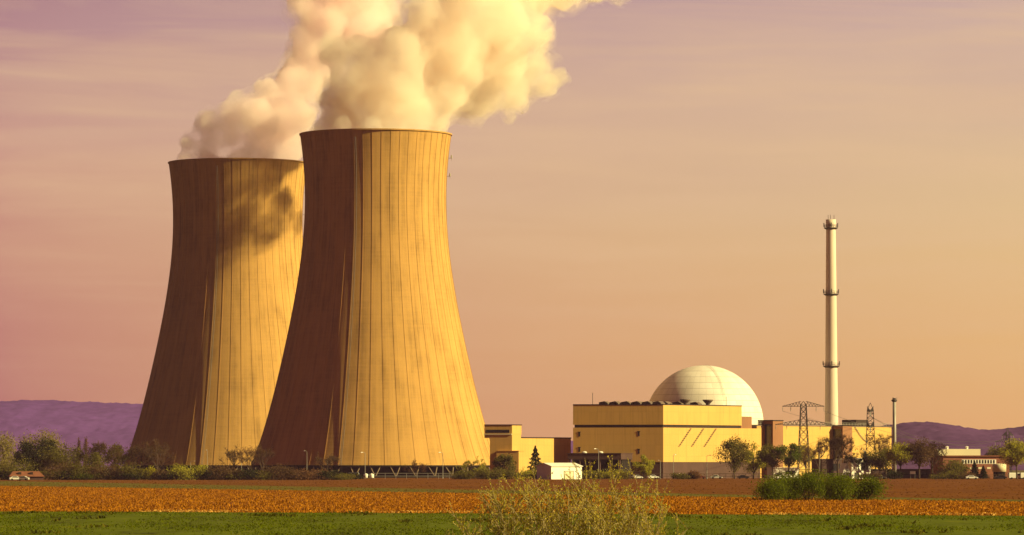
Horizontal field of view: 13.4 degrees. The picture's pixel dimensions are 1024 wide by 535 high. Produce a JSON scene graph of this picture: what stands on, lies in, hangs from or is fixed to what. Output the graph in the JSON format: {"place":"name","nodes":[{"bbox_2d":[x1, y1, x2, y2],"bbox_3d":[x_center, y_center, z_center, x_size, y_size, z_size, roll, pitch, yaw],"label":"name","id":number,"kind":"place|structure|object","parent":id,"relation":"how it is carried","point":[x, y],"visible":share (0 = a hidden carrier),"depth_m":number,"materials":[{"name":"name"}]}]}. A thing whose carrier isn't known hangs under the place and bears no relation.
{"place":"outdoors","nodes":[
{"label":"outdoors","id":0,"kind":"place"},
{"bbox_2d":[123,158,304,471],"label":"cooling tower","id":1,"kind":"structure","parent":0,"point":[237,241],"depth_m":1943.09,"materials":[{"name":"concrete"}]},
{"bbox_2d":[0,400,572,468],"bbox_3d":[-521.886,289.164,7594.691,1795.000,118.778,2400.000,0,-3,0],"label":"hills","id":2,"kind":"structure","parent":0,"point":[109,424],"depth_m":7119.74,"materials":[{"name":"purple plant"}]},
{"bbox_2d":[0,485,1023,515],"bbox_3d":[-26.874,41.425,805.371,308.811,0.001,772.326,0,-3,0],"label":"stubble field","id":3,"kind":"structure","parent":0,"point":[92,500],"depth_m":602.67,"materials":[{"name":"brown plant"}]},
{"bbox_2d":[139,509,1019,514],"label":"straw","id":4,"kind":"object","parent":3,"relation":"on","point":[775,513],"visible":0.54,"depth_m":458.93,"materials":[{"name":"brown plant"}]},
{"bbox_2d":[749,475,794,499],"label":"field shrub","id":5,"kind":"object","parent":3,"relation":"on","point":[771,488],"visible":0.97,"depth_m":623.67,"materials":[{"name":"green plant"}]},
{"bbox_2d":[765,472,804,499],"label":"field shrub","id":6,"kind":"object","parent":3,"relation":"on","point":[789,492],"visible":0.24,"depth_m":634.28,"materials":[{"name":"green plant"}]},
{"bbox_2d":[782,469,832,499],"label":"field shrub","id":7,"kind":"object","parent":3,"relation":"on","point":[809,484],"visible":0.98,"depth_m":626.97,"materials":[{"name":"green plant"}]},
{"bbox_2d":[818,473,861,499],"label":"field shrub","id":8,"kind":"object","parent":3,"relation":"on","point":[841,487],"visible":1,"depth_m":620.44,"materials":[{"name":"green plant"}]},
{"bbox_2d":[849,475,894,499],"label":"field shrub","id":9,"kind":"object","parent":3,"relation":"on","point":[870,487],"visible":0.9,"depth_m":626.33,"materials":[{"name":"green plant"}]},
{"bbox_2d":[0,511,1023,534],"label":"meadow","id":10,"kind":"structure","parent":0,"point":[127,530],"depth_m":368.01,"materials":[{"name":"green plant"}]},
{"bbox_2d":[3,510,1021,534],"bbox_3d":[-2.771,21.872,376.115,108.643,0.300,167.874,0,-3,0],"label":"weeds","id":11,"kind":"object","parent":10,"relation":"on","point":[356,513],"visible":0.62,"depth_m":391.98,"materials":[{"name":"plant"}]},
{"bbox_2d":[446,455,686,534],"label":"willow bush","id":12,"kind":"object","parent":10,"relation":"on","point":[588,513],"visible":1,"depth_m":89.47,"materials":[{"name":"green plant"}]},
{"bbox_2d":[0,478,1023,501],"bbox_3d":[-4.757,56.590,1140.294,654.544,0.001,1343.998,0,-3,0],"label":"brown field","id":13,"kind":"structure","parent":0,"point":[722,487],"depth_m":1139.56,"materials":[{"name":"soil"}]},
{"bbox_2d":[0,431,25,471],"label":"willow tree","id":14,"kind":"object","parent":13,"relation":"on","point":[5,448],"visible":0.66,"depth_m":1595.43,"materials":[{"name":"green plant"}]},
{"bbox_2d":[0,458,42,479],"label":"shrub","id":15,"kind":"object","parent":13,"relation":"on","point":[9,467],"visible":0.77,"depth_m":1495.47,"materials":[{"name":"green plant"}]},
{"bbox_2d":[7,471,44,479],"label":"house","id":16,"kind":"structure","parent":13,"relation":"on","point":[35,475],"depth_m":1480.36,"materials":[{"name":"orange tile"}]},
{"bbox_2d":[13,440,42,470],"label":"broadleaf tree","id":17,"kind":"object","parent":13,"relation":"on","point":[27,452],"visible":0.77,"depth_m":1555.76,"materials":[{"name":"green plant"}]},
{"bbox_2d":[18,428,66,465],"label":"willow tree","id":18,"kind":"object","parent":13,"relation":"on","point":[51,437],"visible":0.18,"depth_m":1637.39,"materials":[{"name":"green plant"}]},
{"bbox_2d":[32,436,60,478],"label":"broadleaf tree","id":19,"kind":"object","parent":13,"relation":"on","point":[46,449],"visible":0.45,"depth_m":1557.42,"materials":[{"name":"green plant"}]},
{"bbox_2d":[40,469,67,479],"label":"shrub","id":20,"kind":"object","parent":13,"relation":"on","point":[53,478],"visible":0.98,"depth_m":1495.00,"materials":[{"name":"green plant"}]},
{"bbox_2d":[38,460,83,479],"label":"shrub","id":21,"kind":"object","parent":13,"relation":"on","point":[53,468],"visible":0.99,"depth_m":1496.16,"materials":[{"name":"green plant"}]},
{"bbox_2d":[36,442,91,479],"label":"broadleaf tree","id":22,"kind":"object","parent":13,"relation":"on","point":[65,457],"visible":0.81,"depth_m":1536.94,"materials":[{"name":"green plant"}]},
{"bbox_2d":[50,470,93,479],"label":"shrub","id":23,"kind":"object","parent":13,"relation":"on","point":[62,475],"visible":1,"depth_m":1494.03,"materials":[{"name":"green plant"}]},
{"bbox_2d":[63,460,110,479],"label":"shrub","id":24,"kind":"object","parent":13,"relation":"on","point":[79,469],"visible":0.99,"depth_m":1495.39,"materials":[{"name":"green plant"}]},
{"bbox_2d":[68,472,108,479],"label":"shrub","id":25,"kind":"object","parent":13,"relation":"on","point":[86,476],"visible":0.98,"depth_m":1494.17,"materials":[{"name":"green plant"}]},
{"bbox_2d":[80,452,107,473],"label":"broadleaf tree","id":26,"kind":"object","parent":13,"relation":"on","point":[94,457],"visible":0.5,"depth_m":1526.74,"materials":[{"name":"green plant"}]},
{"bbox_2d":[82,440,123,465],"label":"bare tree","id":27,"kind":"object","parent":13,"relation":"on","point":[98,448],"visible":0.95,"depth_m":1535.71,"materials":[{"name":"brown plant"}]},
{"bbox_2d":[81,460,125,479],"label":"shrub","id":28,"kind":"object","parent":13,"relation":"on","point":[100,470],"visible":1,"depth_m":1495.28,"materials":[{"name":"green plant"}]},
{"bbox_2d":[102,442,129,468],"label":"broadleaf tree","id":29,"kind":"object","parent":13,"relation":"on","point":[122,460],"visible":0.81,"depth_m":1548.43,"materials":[{"name":"green plant"}]},
{"bbox_2d":[108,462,141,479],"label":"shrub","id":30,"kind":"object","parent":13,"relation":"on","point":[125,469],"visible":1,"depth_m":1496.04,"materials":[{"name":"green plant"}]},
{"bbox_2d":[109,471,149,479],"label":"shrub","id":31,"kind":"object","parent":13,"relation":"on","point":[131,476],"visible":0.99,"depth_m":1493.97,"materials":[{"name":"green plant"}]},
{"bbox_2d":[124,467,151,479],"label":"shrub","id":32,"kind":"object","parent":13,"relation":"on","point":[141,473],"visible":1,"depth_m":1496.77,"materials":[{"name":"green plant"}]},
{"bbox_2d":[123,442,157,468],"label":"bare tree","id":33,"kind":"object","parent":13,"relation":"on","point":[134,449],"visible":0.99,"depth_m":1547.71,"materials":[{"name":"brown plant"}]},
{"bbox_2d":[142,465,156,479],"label":"shrub","id":34,"kind":"object","parent":13,"relation":"on","point":[151,470],"visible":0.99,"depth_m":1497.31,"materials":[{"name":"green plant"}]},
{"bbox_2d":[139,439,175,470],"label":"bare tree","id":35,"kind":"object","parent":13,"relation":"on","point":[149,449],"visible":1,"depth_m":1548.50,"materials":[{"name":"brown plant"}]},
{"bbox_2d":[150,468,178,479],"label":"shrub","id":36,"kind":"object","parent":13,"relation":"on","point":[155,474],"visible":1,"depth_m":1496.60,"materials":[{"name":"green plant"}]},
{"bbox_2d":[166,463,198,479],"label":"shrub","id":37,"kind":"object","parent":13,"relation":"on","point":[178,468],"visible":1,"depth_m":1496.18,"materials":[{"name":"green plant"}]},
{"bbox_2d":[172,469,203,479],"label":"shrub","id":38,"kind":"object","parent":13,"relation":"on","point":[180,475],"visible":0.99,"depth_m":1495.33,"materials":[{"name":"green plant"}]},
{"bbox_2d":[207,463,234,479],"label":"shrub","id":39,"kind":"object","parent":13,"relation":"on","point":[223,470],"visible":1,"depth_m":1495.81,"materials":[{"name":"green plant"}]},
{"bbox_2d":[207,468,242,479],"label":"shrub","id":40,"kind":"object","parent":13,"relation":"on","point":[233,472],"visible":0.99,"depth_m":1495.61,"materials":[{"name":"green plant"}]},
{"bbox_2d":[219,444,248,470],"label":"bare tree","id":41,"kind":"object","parent":13,"relation":"on","point":[233,456],"visible":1,"depth_m":1597.61,"materials":[{"name":"brown plant"}]},
{"bbox_2d":[233,467,261,479],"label":"shrub","id":42,"kind":"object","parent":13,"relation":"on","point":[251,474],"visible":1,"depth_m":1495.06,"materials":[{"name":"green plant"}]},
{"bbox_2d":[236,445,264,470],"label":"bare tree","id":43,"kind":"object","parent":13,"relation":"on","point":[251,455],"visible":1,"depth_m":1596.06,"materials":[{"name":"brown plant"}]},
{"bbox_2d":[249,443,275,470],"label":"bare tree","id":44,"kind":"object","parent":13,"relation":"on","point":[269,453],"visible":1,"depth_m":1597.41,"materials":[{"name":"brown plant"}]},
{"bbox_2d":[249,469,283,479],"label":"shrub","id":45,"kind":"object","parent":13,"relation":"on","point":[263,475],"visible":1,"depth_m":1494.12,"materials":[{"name":"green plant"}]},
{"bbox_2d":[257,466,290,479],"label":"shrub","id":46,"kind":"object","parent":13,"relation":"on","point":[272,471],"visible":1,"depth_m":1495.23,"materials":[{"name":"green plant"}]},
{"bbox_2d":[260,463,298,479],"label":"shrub","id":47,"kind":"object","parent":13,"relation":"on","point":[279,473],"visible":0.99,"depth_m":1495.73,"materials":[{"name":"green plant"}]},
{"bbox_2d":[292,468,330,479],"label":"shrub","id":48,"kind":"object","parent":13,"relation":"on","point":[312,473],"visible":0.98,"depth_m":1494.58,"materials":[{"name":"green plant"}]},
{"bbox_2d":[308,470,345,479],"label":"shrub","id":49,"kind":"object","parent":13,"relation":"on","point":[330,473],"visible":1,"depth_m":1496.44,"materials":[{"name":"green plant"}]},
{"bbox_2d":[313,452,341,470],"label":"bare tree","id":50,"kind":"object","parent":13,"relation":"on","point":[330,460],"visible":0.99,"depth_m":1617.47,"materials":[{"name":"brown plant"}]},
{"bbox_2d":[328,473,358,479],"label":"shrub","id":51,"kind":"object","parent":13,"relation":"on","point":[347,476],"visible":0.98,"depth_m":1496.66,"materials":[{"name":"green plant"}]},
{"bbox_2d":[402,458,429,476],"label":"bare tree","id":52,"kind":"object","parent":13,"relation":"on","point":[414,464],"visible":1,"depth_m":1637.87,"materials":[{"name":"brown plant"}]},
{"bbox_2d":[446,469,480,478],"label":"shrub","id":53,"kind":"object","parent":13,"relation":"on","point":[466,474],"visible":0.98,"depth_m":1570.00,"materials":[{"name":"green plant"}]},
{"bbox_2d":[456,456,487,478],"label":"broadleaf tree","id":54,"kind":"object","parent":13,"relation":"on","point":[481,465],"visible":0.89,"depth_m":1637.23,"materials":[{"name":"green plant"}]},
{"bbox_2d":[471,468,501,478],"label":"shrub","id":55,"kind":"object","parent":13,"relation":"on","point":[487,474],"visible":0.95,"depth_m":1571.15,"materials":[{"name":"green plant"}]},
{"bbox_2d":[492,452,516,471],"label":"broadleaf tree","id":56,"kind":"object","parent":13,"relation":"on","point":[507,460],"visible":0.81,"depth_m":1617.18,"materials":[{"name":"green plant"}]},
{"bbox_2d":[490,467,518,478],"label":"shrub","id":57,"kind":"object","parent":13,"relation":"on","point":[508,473],"visible":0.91,"depth_m":1571.91,"materials":[{"name":"green plant"}]},
{"bbox_2d":[512,468,536,478],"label":"shrub","id":58,"kind":"object","parent":13,"relation":"on","point":[526,474],"visible":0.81,"depth_m":1572.22,"materials":[{"name":"green plant"}]},
{"bbox_2d":[484,424,571,478],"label":"annex building","id":59,"kind":"structure","parent":13,"relation":"on","point":[505,438],"depth_m":1650.36,"materials":[{"name":"yellow concrete"}]},
{"bbox_2d":[527,445,541,471],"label":"conifer tree","id":60,"kind":"object","parent":13,"relation":"on","point":[535,454],"visible":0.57,"depth_m":1597.88,"materials":[{"name":"green plant"}]},
{"bbox_2d":[535,463,582,478],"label":"shed","id":61,"kind":"structure","parent":13,"relation":"on","point":[544,470],"depth_m":1562.09,"materials":[{"name":"white paint"}]},
{"bbox_2d":[582,470,607,478],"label":"shrub","id":62,"kind":"object","parent":13,"relation":"on","point":[598,474],"visible":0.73,"depth_m":1570.44,"materials":[{"name":"green plant"}]},
{"bbox_2d":[589,469,637,478],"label":"shrub","id":63,"kind":"object","parent":13,"relation":"on","point":[620,474],"visible":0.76,"depth_m":1572.72,"materials":[{"name":"green plant"}]},
{"bbox_2d":[632,454,654,478],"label":"broadleaf tree","id":64,"kind":"object","parent":13,"relation":"on","point":[645,468],"visible":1,"depth_m":1567.33,"materials":[{"name":"green plant"}]},
{"bbox_2d":[567,393,760,478],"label":"turbine hall","id":65,"kind":"structure","parent":13,"relation":"on","point":[692,435],"depth_m":1663.42,"materials":[{"name":"concrete"}]},
{"bbox_2d":[669,472,691,478],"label":"shrub","id":66,"kind":"object","parent":13,"relation":"on","point":[679,476],"visible":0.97,"depth_m":1572.14,"materials":[{"name":"green plant"}]},
{"bbox_2d":[712,433,754,478],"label":"broadleaf tree","id":67,"kind":"object","parent":13,"relation":"on","point":[736,460],"visible":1,"depth_m":1586.84,"materials":[{"name":"green plant"}]},
{"bbox_2d":[743,442,767,478],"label":"broadleaf tree","id":68,"kind":"object","parent":13,"relation":"on","point":[753,463],"visible":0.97,"depth_m":1597.77,"materials":[{"name":"green plant"}]},
{"bbox_2d":[758,420,783,477],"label":"stair tower","id":69,"kind":"structure","parent":13,"relation":"on","point":[773,434],"depth_m":1710.60,"materials":[{"name":"brown concrete"}]},
{"bbox_2d":[756,443,786,478],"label":"orchard tree","id":70,"kind":"object","parent":13,"relation":"on","point":[764,457],"visible":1,"depth_m":1587.76,"materials":[{"name":"green plant"}]},
{"bbox_2d":[766,467,798,478],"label":"guard cabin","id":71,"kind":"object","parent":13,"relation":"on","point":[779,469],"visible":0.52,"depth_m":1620.07,"materials":[{"name":"white paint"}]},
{"bbox_2d":[774,443,801,476],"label":"orchard tree","id":72,"kind":"object","parent":13,"relation":"on","point":[792,456],"visible":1,"depth_m":1587.55,"materials":[{"name":"green plant"}]},
{"bbox_2d":[775,401,831,477],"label":"pylon","id":73,"kind":"object","parent":13,"relation":"on","point":[806,428],"visible":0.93,"depth_m":1632.53,"materials":[{"name":"metal"}]},
{"bbox_2d":[795,442,817,471],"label":"orchard tree","id":74,"kind":"object","parent":13,"relation":"on","point":[804,451],"visible":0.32,"depth_m":1677.54,"materials":[{"name":"green plant"}]},
{"bbox_2d":[800,437,832,469],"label":"bare tree","id":75,"kind":"object","parent":13,"relation":"on","point":[818,449],"visible":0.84,"depth_m":1616.63,"materials":[{"name":"brown plant"}]},
{"bbox_2d":[811,459,841,478],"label":"brown outbuilding","id":76,"kind":"structure","parent":13,"relation":"on","point":[828,464],"depth_m":1655.10,"materials":[{"name":"metal"}]},
{"bbox_2d":[818,433,854,476],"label":"bare tree","id":77,"kind":"object","parent":13,"relation":"on","point":[837,443],"visible":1,"depth_m":1588.01,"materials":[{"name":"brown plant"}]},
{"bbox_2d":[842,458,870,478],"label":"gatehouse","id":78,"kind":"object","parent":13,"relation":"on","point":[853,471],"visible":0.29,"depth_m":1639.74,"materials":[{"name":"white paint"}]},
{"bbox_2d":[843,452,869,477],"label":"broadleaf tree","id":79,"kind":"object","parent":13,"relation":"on","point":[858,462],"visible":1,"depth_m":1597.33,"materials":[{"name":"green plant"}]},
{"bbox_2d":[866,403,875,472],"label":"pylon","id":80,"kind":"object","parent":13,"relation":"on","point":[868,425],"visible":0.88,"depth_m":1647.56,"materials":[{"name":"metal"}]},
{"bbox_2d":[860,447,895,478],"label":"broadleaf tree","id":81,"kind":"object","parent":13,"relation":"on","point":[876,459],"visible":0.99,"depth_m":1596.40,"materials":[{"name":"green plant"}]},
{"bbox_2d":[850,432,909,478],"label":"bare tree","id":82,"kind":"object","parent":13,"relation":"on","point":[878,442],"visible":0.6,"depth_m":1636.76,"materials":[{"name":"brown plant"}]},
{"bbox_2d":[891,398,896,470],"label":"exhaust mast","id":83,"kind":"object","parent":13,"relation":"on","point":[894,400],"visible":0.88,"depth_m":1648.43,"materials":[{"name":"metal"}]},
{"bbox_2d":[884,469,903,478],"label":"shrub","id":84,"kind":"object","parent":13,"relation":"on","point":[893,474],"visible":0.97,"depth_m":1571.54,"materials":[{"name":"green plant"}]},
{"bbox_2d":[884,442,912,478],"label":"broadleaf tree","id":85,"kind":"object","parent":13,"relation":"on","point":[897,450],"visible":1,"depth_m":1586.98,"materials":[{"name":"green plant"}]},
{"bbox_2d":[871,469,930,477],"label":"brick shed","id":86,"kind":"structure","parent":13,"relation":"on","point":[924,473],"depth_m":1668.18,"materials":[{"name":"brick"}]},
{"bbox_2d":[900,437,939,478],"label":"broadleaf tree","id":87,"kind":"object","parent":13,"relation":"on","point":[921,455],"visible":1,"depth_m":1585.63,"materials":[{"name":"green plant"}]},
{"bbox_2d":[927,441,946,474],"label":"bare tree","id":88,"kind":"object","parent":13,"relation":"on","point":[935,452],"visible":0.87,"depth_m":1597.70,"materials":[{"name":"brown plant"}]},
{"bbox_2d":[928,470,963,478],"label":"shrub","id":89,"kind":"object","parent":13,"relation":"on","point":[952,474],"visible":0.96,"depth_m":1570.91,"materials":[{"name":"green plant"}]},
{"bbox_2d":[935,460,971,478],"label":"broadleaf tree","id":90,"kind":"object","parent":13,"relation":"on","point":[956,466],"visible":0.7,"depth_m":1595.75,"materials":[{"name":"green plant"}]},
{"bbox_2d":[930,446,1008,478],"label":"office building","id":91,"kind":"structure","parent":13,"relation":"on","point":[966,455],"depth_m":1651.98,"materials":[{"name":"white brick"}]},
{"bbox_2d":[992,464,1005,478],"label":"storage tank","id":92,"kind":"object","parent":13,"relation":"on","point":[998,469],"visible":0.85,"depth_m":1606.55,"materials":[{"name":"white metal"}]},
{"bbox_2d":[998,438,1023,478],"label":"broadleaf tree","id":93,"kind":"object","parent":13,"relation":"on","point":[1015,449],"visible":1,"depth_m":1576.19,"materials":[{"name":"green plant"}]},
{"bbox_2d":[0,0,1023,440],"label":"sky","id":94,"kind":"structure","parent":0,"point":[639,193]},
{"bbox_2d":[11,469,1023,474],"bbox_3d":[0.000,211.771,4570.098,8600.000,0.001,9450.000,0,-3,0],"label":"ground","id":95,"kind":"structure","parent":0,"point":[1018,471],"depth_m":3540.51,"materials":[{"name":"brown soil"}]},
{"bbox_2d":[250,128,489,477],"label":"cooling tower","id":96,"kind":"structure","parent":95,"relation":"on","point":[375,367],"depth_m":1772.60,"materials":[{"name":"concrete"}]},
{"bbox_2d":[752,420,891,477],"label":"auxiliary building","id":97,"kind":"structure","parent":95,"relation":"on","point":[791,434],"depth_m":1741.80,"materials":[{"name":"concrete"}]},
{"bbox_2d":[823,215,839,425],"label":"chimney","id":98,"kind":"object","parent":95,"relation":"on","point":[831,364],"visible":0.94,"depth_m":1788.88,"materials":[{"name":"concrete"}]},
{"bbox_2d":[826,425,852,458],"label":"stair tower","id":99,"kind":"structure","parent":95,"relation":"on","point":[838,430],"depth_m":1745.29,"materials":[{"name":"brown concrete"}]},
{"bbox_2d":[985,445,1009,466],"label":"broadleaf tree","id":100,"kind":"object","parent":95,"relation":"on","point":[992,451],"visible":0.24,"depth_m":1757.03,"materials":[{"name":"green plant"}]},
{"bbox_2d":[995,428,1019,472],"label":"pylon","id":101,"kind":"object","parent":95,"relation":"on","point":[1006,439],"visible":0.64,"depth_m":2098.01,"materials":[{"name":"metal"}]},
{"bbox_2d":[649,364,762,424],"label":"reactor dome","id":102,"kind":"structure","parent":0,"point":[715,384],"depth_m":1762.67,"materials":[{"name":"concrete"}]},
{"bbox_2d":[839,463,850,478],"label":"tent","id":103,"kind":"object","parent":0,"point":[844,468],"visible":0.59,"depth_m":1596.69,"materials":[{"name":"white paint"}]},
{"bbox_2d":[884,421,1023,469],"bbox_3d":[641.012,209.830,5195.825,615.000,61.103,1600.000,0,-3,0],"label":"wooded hill","id":104,"kind":"structure","parent":0,"point":[961,436],"depth_m":4921.68,"materials":[{"name":"purple plant"}]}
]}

